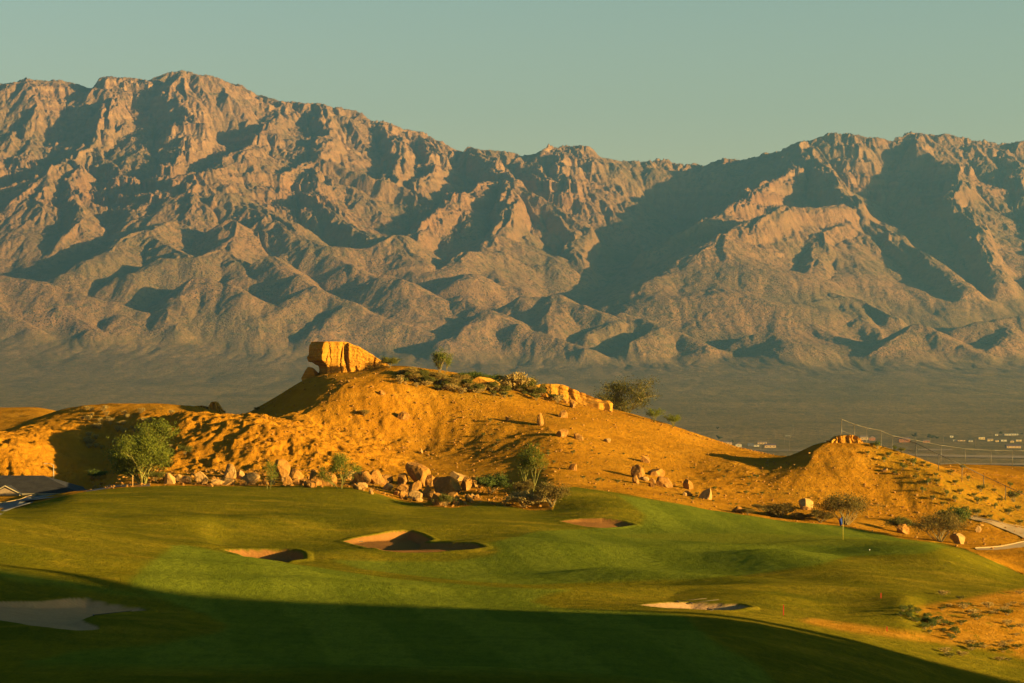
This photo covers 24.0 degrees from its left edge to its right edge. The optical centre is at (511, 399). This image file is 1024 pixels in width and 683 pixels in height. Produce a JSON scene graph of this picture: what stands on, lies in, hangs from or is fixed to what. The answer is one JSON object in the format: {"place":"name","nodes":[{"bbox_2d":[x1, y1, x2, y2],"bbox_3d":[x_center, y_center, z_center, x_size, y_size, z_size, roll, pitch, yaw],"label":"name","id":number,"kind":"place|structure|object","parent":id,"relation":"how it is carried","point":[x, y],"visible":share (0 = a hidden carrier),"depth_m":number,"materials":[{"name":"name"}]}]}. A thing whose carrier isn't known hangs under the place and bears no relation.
{"place":"outdoors","nodes":[
{"label":"outdoors","id":0,"kind":"place"},
{"bbox_2d":[0,485,149,514],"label":"path","id":1,"kind":"structure","parent":0,"point":[7,506],"depth_m":258.53,"materials":[{"name":"concrete"}]},
{"bbox_2d":[0,484,149,502],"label":"kerb","id":2,"kind":"structure","parent":1,"relation":"on","point":[35,495],"depth_m":270.79,"materials":[{"name":"concrete"}]},
{"bbox_2d":[0,70,1023,383],"bbox_3d":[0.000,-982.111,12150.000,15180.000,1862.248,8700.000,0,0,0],"label":"mountains","id":3,"kind":"structure","parent":0,"point":[182,224],"depth_m":11125.54,"materials":[{"name":"stone"}]},
{"bbox_2d":[0,366,1023,682],"bbox_3d":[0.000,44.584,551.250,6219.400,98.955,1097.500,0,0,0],"label":"ground","id":4,"kind":"structure","parent":0,"point":[280,582],"depth_m":183.87,"materials":[{"name":"soil"}]},
{"bbox_2d":[0,476,86,495],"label":"house","id":5,"kind":"structure","parent":4,"relation":"on","point":[25,485],"depth_m":288.14,"materials":[{"name":"paint"}]},
{"bbox_2d":[86,469,109,477],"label":"green bush","id":6,"kind":"object","parent":4,"relation":"on","point":[95,473],"visible":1,"depth_m":298.03,"materials":[{"name":"green plant"}]},
{"bbox_2d":[103,416,183,483],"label":"palo verde tree","id":7,"kind":"object","parent":4,"relation":"on","point":[146,452],"visible":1,"depth_m":270.76,"materials":[{"name":"green plant"}]},
{"bbox_2d":[145,471,170,480],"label":"desert shrub","id":8,"kind":"object","parent":4,"relation":"on","point":[157,474],"visible":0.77,"depth_m":276.04,"materials":[{"name":"green plant"}]},
{"bbox_2d":[164,473,175,483],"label":"boulder","id":9,"kind":"object","parent":4,"relation":"on","point":[169,478],"visible":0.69,"depth_m":271.56,"materials":[{"name":"stone"}]},
{"bbox_2d":[179,476,191,483],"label":"boulder","id":10,"kind":"object","parent":4,"relation":"on","point":[186,479],"visible":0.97,"depth_m":272.53,"materials":[{"name":"stone"}]},
{"bbox_2d":[177,444,194,454],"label":"desert shrub","id":11,"kind":"object","parent":4,"relation":"on","point":[183,448],"visible":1,"depth_m":296.65,"materials":[{"name":"green plant"}]},
{"bbox_2d":[194,471,208,483],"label":"boulder","id":12,"kind":"object","parent":4,"relation":"on","point":[200,476],"visible":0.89,"depth_m":272.98,"materials":[{"name":"stone"}]},
{"bbox_2d":[208,401,224,412],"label":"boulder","id":13,"kind":"object","parent":4,"relation":"on","point":[215,406],"visible":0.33,"depth_m":344.39,"materials":[{"name":"stone"}]},
{"bbox_2d":[208,478,224,484],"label":"boulder","id":14,"kind":"object","parent":4,"relation":"on","point":[215,481],"visible":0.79,"depth_m":272.68,"materials":[{"name":"stone"}]},
{"bbox_2d":[222,478,234,484],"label":"boulder","id":15,"kind":"object","parent":4,"relation":"on","point":[229,481],"visible":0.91,"depth_m":273.08,"materials":[{"name":"stone"}]},
{"bbox_2d":[224,464,235,477],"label":"boulder","id":16,"kind":"object","parent":4,"relation":"on","point":[230,470],"visible":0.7,"depth_m":283.54,"materials":[{"name":"stone"}]},
{"bbox_2d":[240,472,259,484],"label":"boulder","id":17,"kind":"object","parent":4,"relation":"on","point":[250,478],"visible":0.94,"depth_m":274.35,"materials":[{"name":"stone"}]},
{"bbox_2d":[261,460,279,488],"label":"palo verde sapling","id":18,"kind":"object","parent":4,"relation":"on","point":[271,470],"visible":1,"depth_m":268.26,"materials":[{"name":"green plant"}]},
{"bbox_2d":[273,459,289,477],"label":"boulder","id":19,"kind":"object","parent":4,"relation":"on","point":[283,470],"visible":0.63,"depth_m":285.17,"materials":[{"name":"stone"}]},
{"bbox_2d":[283,475,292,484],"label":"boulder","id":20,"kind":"object","parent":4,"relation":"on","point":[287,480],"visible":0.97,"depth_m":274.41,"materials":[{"name":"stone"}]},
{"bbox_2d":[289,468,303,480],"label":"boulder","id":21,"kind":"object","parent":4,"relation":"on","point":[296,473],"visible":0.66,"depth_m":282.24,"materials":[{"name":"stone"}]},
{"bbox_2d":[301,367,319,380],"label":"boulder","id":22,"kind":"object","parent":4,"relation":"on","point":[309,372],"visible":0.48,"depth_m":345.79,"materials":[{"name":"stone"}]},
{"bbox_2d":[304,481,317,487],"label":"boulder","id":23,"kind":"object","parent":4,"relation":"on","point":[309,484],"visible":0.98,"depth_m":271.17,"materials":[{"name":"stone"}]},
{"bbox_2d":[309,470,322,484],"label":"boulder","id":24,"kind":"object","parent":4,"relation":"on","point":[314,476],"visible":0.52,"depth_m":275.27,"materials":[{"name":"stone"}]},
{"bbox_2d":[322,471,336,484],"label":"boulder","id":25,"kind":"object","parent":4,"relation":"on","point":[334,480],"visible":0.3,"depth_m":276.01,"materials":[{"name":"stone"}]},
{"bbox_2d":[312,452,362,488],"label":"palo verde tree","id":26,"kind":"object","parent":4,"relation":"on","point":[339,460],"visible":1,"depth_m":268.94,"materials":[{"name":"green plant"}]},
{"bbox_2d":[307,341,386,374],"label":"caprock","id":27,"kind":"structure","parent":4,"relation":"on","point":[331,357],"depth_m":344.19,"materials":[{"name":"stone"}]},
{"bbox_2d":[355,482,367,487],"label":"rubble stone","id":28,"kind":"object","parent":4,"relation":"on","point":[363,485],"visible":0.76,"depth_m":271.85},
{"bbox_2d":[352,471,371,483],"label":"boulder","id":29,"kind":"object","parent":4,"relation":"on","point":[365,476],"visible":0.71,"depth_m":277.56,"materials":[{"name":"stone"}]},
{"bbox_2d":[370,470,385,484],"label":"boulder","id":30,"kind":"object","parent":4,"relation":"on","point":[377,477],"visible":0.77,"depth_m":281.08,"materials":[{"name":"stone"}]},
{"bbox_2d":[382,474,392,482],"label":"boulder","id":31,"kind":"object","parent":4,"relation":"on","point":[388,478],"visible":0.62,"depth_m":284.83,"materials":[{"name":"stone"}]},
{"bbox_2d":[383,483,392,489],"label":"boulder","id":32,"kind":"object","parent":4,"relation":"on","point":[388,486],"visible":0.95,"depth_m":276.13,"materials":[{"name":"stone"}]},
{"bbox_2d":[378,355,399,367],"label":"desert shrub","id":33,"kind":"object","parent":4,"relation":"on","point":[388,360],"visible":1,"depth_m":340.10,"materials":[{"name":"green plant"}]},
{"bbox_2d":[395,484,408,495],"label":"boulder","id":34,"kind":"object","parent":4,"relation":"on","point":[404,488],"visible":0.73,"depth_m":272.90,"materials":[{"name":"stone"}]},
{"bbox_2d":[397,473,407,483],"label":"boulder","id":35,"kind":"object","parent":4,"relation":"on","point":[402,478],"visible":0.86,"depth_m":284.12,"materials":[{"name":"stone"}]},
{"bbox_2d":[397,411,409,419],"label":"boulder","id":36,"kind":"object","parent":4,"relation":"on","point":[403,415],"visible":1,"depth_m":322.37,"materials":[{"name":"stone"}]},
{"bbox_2d":[402,367,419,377],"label":"desert shrub","id":37,"kind":"object","parent":4,"relation":"on","point":[412,370],"visible":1,"depth_m":334.89,"materials":[{"name":"green plant"}]},
{"bbox_2d":[408,480,421,489],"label":"boulder","id":38,"kind":"object","parent":4,"relation":"on","point":[416,485],"visible":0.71,"depth_m":280.56,"materials":[{"name":"stone"}]},
{"bbox_2d":[408,490,422,497],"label":"boulder","id":39,"kind":"object","parent":4,"relation":"on","point":[411,493],"visible":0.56,"depth_m":271.12,"materials":[{"name":"stone"}]},
{"bbox_2d":[409,373,423,381],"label":"desert shrub","id":40,"kind":"object","parent":4,"relation":"on","point":[415,376],"visible":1,"depth_m":333.70,"materials":[{"name":"green plant"}]},
{"bbox_2d":[412,494,422,501],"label":"rubble stone","id":41,"kind":"object","parent":4,"relation":"on","point":[416,497],"visible":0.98,"depth_m":267.56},
{"bbox_2d":[405,462,430,485],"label":"boulder","id":42,"kind":"object","parent":4,"relation":"on","point":[416,471],"visible":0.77,"depth_m":284.17,"materials":[{"name":"stone"}]},
{"bbox_2d":[413,368,429,375],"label":"desert shrub","id":43,"kind":"object","parent":4,"relation":"on","point":[423,373],"visible":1,"depth_m":335.02,"materials":[{"name":"green plant"}]},
{"bbox_2d":[422,485,430,496],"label":"boulder","id":44,"kind":"object","parent":4,"relation":"on","point":[426,491],"visible":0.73,"depth_m":273.89,"materials":[{"name":"stone"}]},
{"bbox_2d":[418,374,437,384],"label":"desert shrub","id":45,"kind":"object","parent":4,"relation":"on","point":[428,378],"visible":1,"depth_m":333.33,"materials":[{"name":"green plant"}]},
{"bbox_2d":[426,474,434,485],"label":"boulder","id":46,"kind":"object","parent":4,"relation":"on","point":[429,479],"visible":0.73,"depth_m":283.87,"materials":[{"name":"stone"}]},
{"bbox_2d":[431,493,450,505],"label":"boulder","id":47,"kind":"object","parent":4,"relation":"on","point":[435,498],"visible":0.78,"depth_m":260.55,"materials":[{"name":"stone"}]},
{"bbox_2d":[434,372,448,382],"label":"desert shrub","id":48,"kind":"object","parent":4,"relation":"on","point":[441,377],"visible":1,"depth_m":334.90,"materials":[{"name":"green plant"}]},
{"bbox_2d":[430,349,453,372],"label":"ridge tree","id":49,"kind":"object","parent":4,"relation":"on","point":[441,357],"visible":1,"depth_m":340.48,"materials":[{"name":"green plant"}]},
{"bbox_2d":[432,493,457,506],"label":"desert shrub","id":50,"kind":"object","parent":4,"relation":"on","point":[442,497],"visible":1,"depth_m":258.62,"materials":[{"name":"green plant"}]},
{"bbox_2d":[434,476,460,494],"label":"boulder","id":51,"kind":"object","parent":4,"relation":"on","point":[447,484],"visible":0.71,"depth_m":273.24,"materials":[{"name":"stone"}]},
{"bbox_2d":[441,383,461,390],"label":"dry grass clump","id":52,"kind":"object","parent":4,"relation":"on","point":[448,386],"visible":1,"depth_m":332.33,"materials":[{"name":"plant"}]},
{"bbox_2d":[445,377,460,384],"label":"desert shrub","id":53,"kind":"object","parent":4,"relation":"on","point":[454,380],"visible":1,"depth_m":334.17,"materials":[{"name":"green plant"}]},
{"bbox_2d":[448,492,459,500],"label":"boulder","id":54,"kind":"object","parent":4,"relation":"on","point":[454,494],"visible":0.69,"depth_m":263.24,"materials":[{"name":"stone"}]},
{"bbox_2d":[450,471,464,480],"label":"boulder","id":55,"kind":"object","parent":4,"relation":"on","point":[457,476],"visible":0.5,"depth_m":288.96,"materials":[{"name":"stone"}]},
{"bbox_2d":[461,476,471,490],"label":"boulder","id":56,"kind":"object","parent":4,"relation":"on","point":[466,484],"visible":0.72,"depth_m":275.57,"materials":[{"name":"stone"}]},
{"bbox_2d":[459,378,475,386],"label":"desert shrub","id":57,"kind":"object","parent":4,"relation":"on","point":[470,380],"visible":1,"depth_m":335.28,"materials":[{"name":"green plant"}]},
{"bbox_2d":[454,371,482,378],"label":"green bush","id":58,"kind":"object","parent":4,"relation":"on","point":[474,373],"visible":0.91,"depth_m":339.69,"materials":[{"name":"green plant"}]},
{"bbox_2d":[468,383,485,392],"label":"desert shrub","id":59,"kind":"object","parent":4,"relation":"on","point":[479,386],"visible":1,"depth_m":333.04,"materials":[{"name":"green plant"}]},
{"bbox_2d":[470,373,496,378],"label":"green bush","id":60,"kind":"object","parent":4,"relation":"on","point":[489,376],"visible":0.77,"depth_m":339.53,"materials":[{"name":"green plant"}]},
{"bbox_2d":[472,377,498,389],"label":"rock hump","id":61,"kind":"object","parent":4,"relation":"on","point":[482,380],"visible":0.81,"depth_m":336.12,"materials":[{"name":"stone"}]},
{"bbox_2d":[467,470,515,493],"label":"green bush","id":62,"kind":"object","parent":4,"relation":"on","point":[494,481],"visible":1,"depth_m":271.08,"materials":[{"name":"green plant"}]},
{"bbox_2d":[485,379,501,390],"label":"desert shrub","id":63,"kind":"object","parent":4,"relation":"on","point":[493,384],"visible":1,"depth_m":335.54,"materials":[{"name":"green plant"}]},
{"bbox_2d":[498,384,511,392],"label":"desert shrub","id":64,"kind":"object","parent":4,"relation":"on","point":[507,389],"visible":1,"depth_m":335.32,"materials":[{"name":"green plant"}]},
{"bbox_2d":[498,372,537,390],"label":"dry grass clump","id":65,"kind":"object","parent":4,"relation":"on","point":[517,378],"visible":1,"depth_m":338.97,"materials":[{"name":"plant"}]},
{"bbox_2d":[502,490,546,506],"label":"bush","id":66,"kind":"object","parent":4,"relation":"on","point":[525,496],"visible":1,"depth_m":258.88,"materials":[{"name":"plant"}]},
{"bbox_2d":[512,479,537,492],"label":"brown bush","id":67,"kind":"object","parent":4,"relation":"on","point":[524,485],"visible":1,"depth_m":268.18,"materials":[{"name":"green plant"}]},
{"bbox_2d":[510,377,548,393],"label":"desert shrub","id":68,"kind":"object","parent":4,"relation":"on","point":[532,382],"visible":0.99,"depth_m":339.61,"materials":[{"name":"green plant"}]},
{"bbox_2d":[515,441,550,492],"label":"palo verde tree","id":69,"kind":"object","parent":4,"relation":"on","point":[524,461],"visible":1,"depth_m":269.06,"materials":[{"name":"green plant"}]},
{"bbox_2d":[526,387,552,394],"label":"desert shrub","id":70,"kind":"object","parent":4,"relation":"on","point":[537,391],"visible":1,"depth_m":339.78,"materials":[{"name":"green plant"}]},
{"bbox_2d":[537,413,543,425],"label":"boulder","id":71,"kind":"object","parent":4,"relation":"on","point":[540,421],"visible":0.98,"depth_m":320.37,"materials":[{"name":"stone"}]},
{"bbox_2d":[537,481,571,506],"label":"brown bush","id":72,"kind":"object","parent":4,"relation":"on","point":[553,492],"visible":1,"depth_m":257.07,"materials":[{"name":"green plant"}]},
{"bbox_2d":[89,372,1023,548],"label":"stones","id":73,"kind":"object","parent":4,"relation":"on","point":[264,474],"visible":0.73,"depth_m":299.05,"materials":[{"name":"stone"}]},
{"bbox_2d":[556,429,568,436],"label":"boulder","id":74,"kind":"object","parent":4,"relation":"on","point":[562,432],"visible":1,"depth_m":313.22,"materials":[{"name":"stone"}]},
{"bbox_2d":[558,410,567,417],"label":"boulder","id":75,"kind":"object","parent":4,"relation":"on","point":[563,413],"visible":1,"depth_m":328.16,"materials":[{"name":"stone"}]},
{"bbox_2d":[528,384,612,410],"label":"rock ledge","id":76,"kind":"object","parent":4,"relation":"on","point":[575,396],"visible":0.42,"depth_m":341.77,"materials":[{"name":"stone"}]},
{"bbox_2d":[590,375,661,413],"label":"mesquite tree","id":77,"kind":"object","parent":4,"relation":"on","point":[613,397],"visible":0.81,"depth_m":364.88,"materials":[{"name":"green plant"}]},
{"bbox_2d":[631,464,644,479],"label":"boulder","id":78,"kind":"object","parent":4,"relation":"on","point":[638,471],"visible":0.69,"depth_m":294.64,"materials":[{"name":"stone"}]},
{"bbox_2d":[640,456,649,462],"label":"boulder","id":79,"kind":"object","parent":4,"relation":"on","point":[645,459],"visible":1,"depth_m":308.09,"materials":[{"name":"stone"}]},
{"bbox_2d":[645,408,663,422],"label":"light green bush","id":80,"kind":"object","parent":4,"relation":"on","point":[656,414],"visible":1,"depth_m":339.87,"materials":[{"name":"green plant"}]},
{"bbox_2d":[647,469,664,476],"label":"boulder","id":81,"kind":"object","parent":4,"relation":"on","point":[656,472],"visible":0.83,"depth_m":299.00,"materials":[{"name":"stone"}]},
{"bbox_2d":[656,476,672,487],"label":"boulder","id":82,"kind":"object","parent":4,"relation":"on","point":[661,481],"visible":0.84,"depth_m":290.58,"materials":[{"name":"stone"}]},
{"bbox_2d":[663,414,680,426],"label":"light green bush","id":83,"kind":"object","parent":4,"relation":"on","point":[674,419],"visible":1,"depth_m":342.48,"materials":[{"name":"green plant"}]},
{"bbox_2d":[683,479,692,489],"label":"boulder","id":84,"kind":"object","parent":4,"relation":"on","point":[687,484],"visible":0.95,"depth_m":292.22,"materials":[{"name":"stone"}]},
{"bbox_2d":[699,488,711,499],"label":"boulder","id":85,"kind":"object","parent":4,"relation":"on","point":[706,494],"visible":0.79,"depth_m":283.48,"materials":[{"name":"stone"}]},
{"bbox_2d":[741,508,755,514],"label":"boulder","id":86,"kind":"object","parent":4,"relation":"on","point":[745,510],"visible":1,"depth_m":268.60,"materials":[{"name":"beige stone"}]},
{"bbox_2d":[760,502,803,517],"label":"brown bush","id":87,"kind":"object","parent":4,"relation":"on","point":[779,508],"visible":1,"depth_m":270.38,"materials":[{"name":"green plant"}]},
{"bbox_2d":[789,512,811,519],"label":"brown bush","id":88,"kind":"object","parent":4,"relation":"on","point":[797,515],"visible":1,"depth_m":269.74,"materials":[{"name":"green plant"}]},
{"bbox_2d":[798,498,812,509],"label":"boulder","id":89,"kind":"object","parent":4,"relation":"on","point":[804,503],"visible":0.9,"depth_m":286.79,"materials":[{"name":"stone"}]},
{"bbox_2d":[808,509,835,522],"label":"brown bush","id":90,"kind":"object","parent":4,"relation":"on","point":[819,513],"visible":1,"depth_m":268.97,"materials":[{"name":"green plant"}]},
{"bbox_2d":[826,435,862,443],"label":"rock ledge","id":91,"kind":"object","parent":4,"relation":"on","point":[849,439],"visible":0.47,"depth_m":313.90,"materials":[{"name":"stone"}]},
{"bbox_2d":[806,490,892,524],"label":"sparse bush","id":92,"kind":"object","parent":4,"relation":"on","point":[839,504],"visible":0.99,"depth_m":269.50,"materials":[{"name":"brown plant"}]},
{"bbox_2d":[883,515,916,528],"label":"desert shrub","id":93,"kind":"object","parent":4,"relation":"on","point":[895,521],"visible":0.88,"depth_m":273.61,"materials":[{"name":"green plant"}]},
{"bbox_2d":[897,523,909,533],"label":"boulder","id":94,"kind":"object","parent":4,"relation":"on","point":[902,529],"visible":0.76,"depth_m":272.33,"materials":[{"name":"stone"}]},
{"bbox_2d":[888,509,975,541],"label":"sparse bush","id":95,"kind":"object","parent":4,"relation":"on","point":[929,522],"visible":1,"depth_m":261.87,"materials":[{"name":"green plant"}]},
{"bbox_2d":[841,419,1022,465],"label":"chain link fence","id":96,"kind":"object","parent":4,"relation":"on","point":[927,445],"visible":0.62,"depth_m":360.16,"materials":[{"name":"metal"}]},
{"bbox_2d":[935,505,974,525],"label":"green bush","id":97,"kind":"object","parent":4,"relation":"on","point":[962,512],"visible":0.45,"depth_m":280.67,"materials":[{"name":"green plant"}]},
{"bbox_2d":[950,533,964,543],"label":"boulder","id":98,"kind":"object","parent":4,"relation":"on","point":[957,538],"visible":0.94,"depth_m":262.62,"materials":[{"name":"stone"}]},
{"bbox_2d":[893,436,1023,508],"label":"chain link fence","id":99,"kind":"object","parent":4,"relation":"on","point":[953,464],"visible":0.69,"depth_m":309.86,"materials":[{"name":"metal"}]},
{"bbox_2d":[966,613,983,619],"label":"creosote shrub","id":100,"kind":"object","parent":4,"relation":"on","point":[977,615],"visible":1,"depth_m":145.31,"materials":[{"name":"green plant"}]},
{"bbox_2d":[997,608,1013,614],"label":"creosote shrub","id":101,"kind":"object","parent":4,"relation":"on","point":[1008,611],"visible":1,"depth_m":150.16,"materials":[{"name":"green plant"}]},
{"bbox_2d":[1006,488,1022,501],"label":"creosote shrub","id":102,"kind":"object","parent":4,"relation":"on","point":[1014,494],"visible":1,"depth_m":308.25,"materials":[{"name":"green plant"}]},
{"bbox_2d":[0,379,1023,466],"bbox_3d":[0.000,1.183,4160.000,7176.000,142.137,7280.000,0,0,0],"label":"valley floor","id":103,"kind":"structure","parent":0,"point":[804,415],"depth_m":6083.57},
{"bbox_2d":[1005,444,1020,447],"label":"town house","id":104,"kind":"structure","parent":103,"relation":"on","point":[1012,445],"depth_m":3524.92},
{"bbox_2d":[0,0,1023,165],"label":"sky","id":105,"kind":"structure","parent":0,"point":[701,82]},
{"bbox_2d":[908,454,1023,457],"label":"road","id":106,"kind":"structure","parent":0,"point":[1002,456],"depth_m":3073.76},
{"bbox_2d":[940,463,1023,464],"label":"road","id":107,"kind":"structure","parent":0,"point":[990,463],"depth_m":2692.44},
{"bbox_2d":[970,516,1023,536],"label":"path","id":108,"kind":"structure","parent":0,"point":[1017,531],"depth_m":287.37,"materials":[{"name":"concrete"}]},
{"bbox_2d":[975,542,1023,549],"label":"path","id":109,"kind":"structure","parent":0,"point":[1018,545],"depth_m":263.87,"materials":[{"name":"concrete"}]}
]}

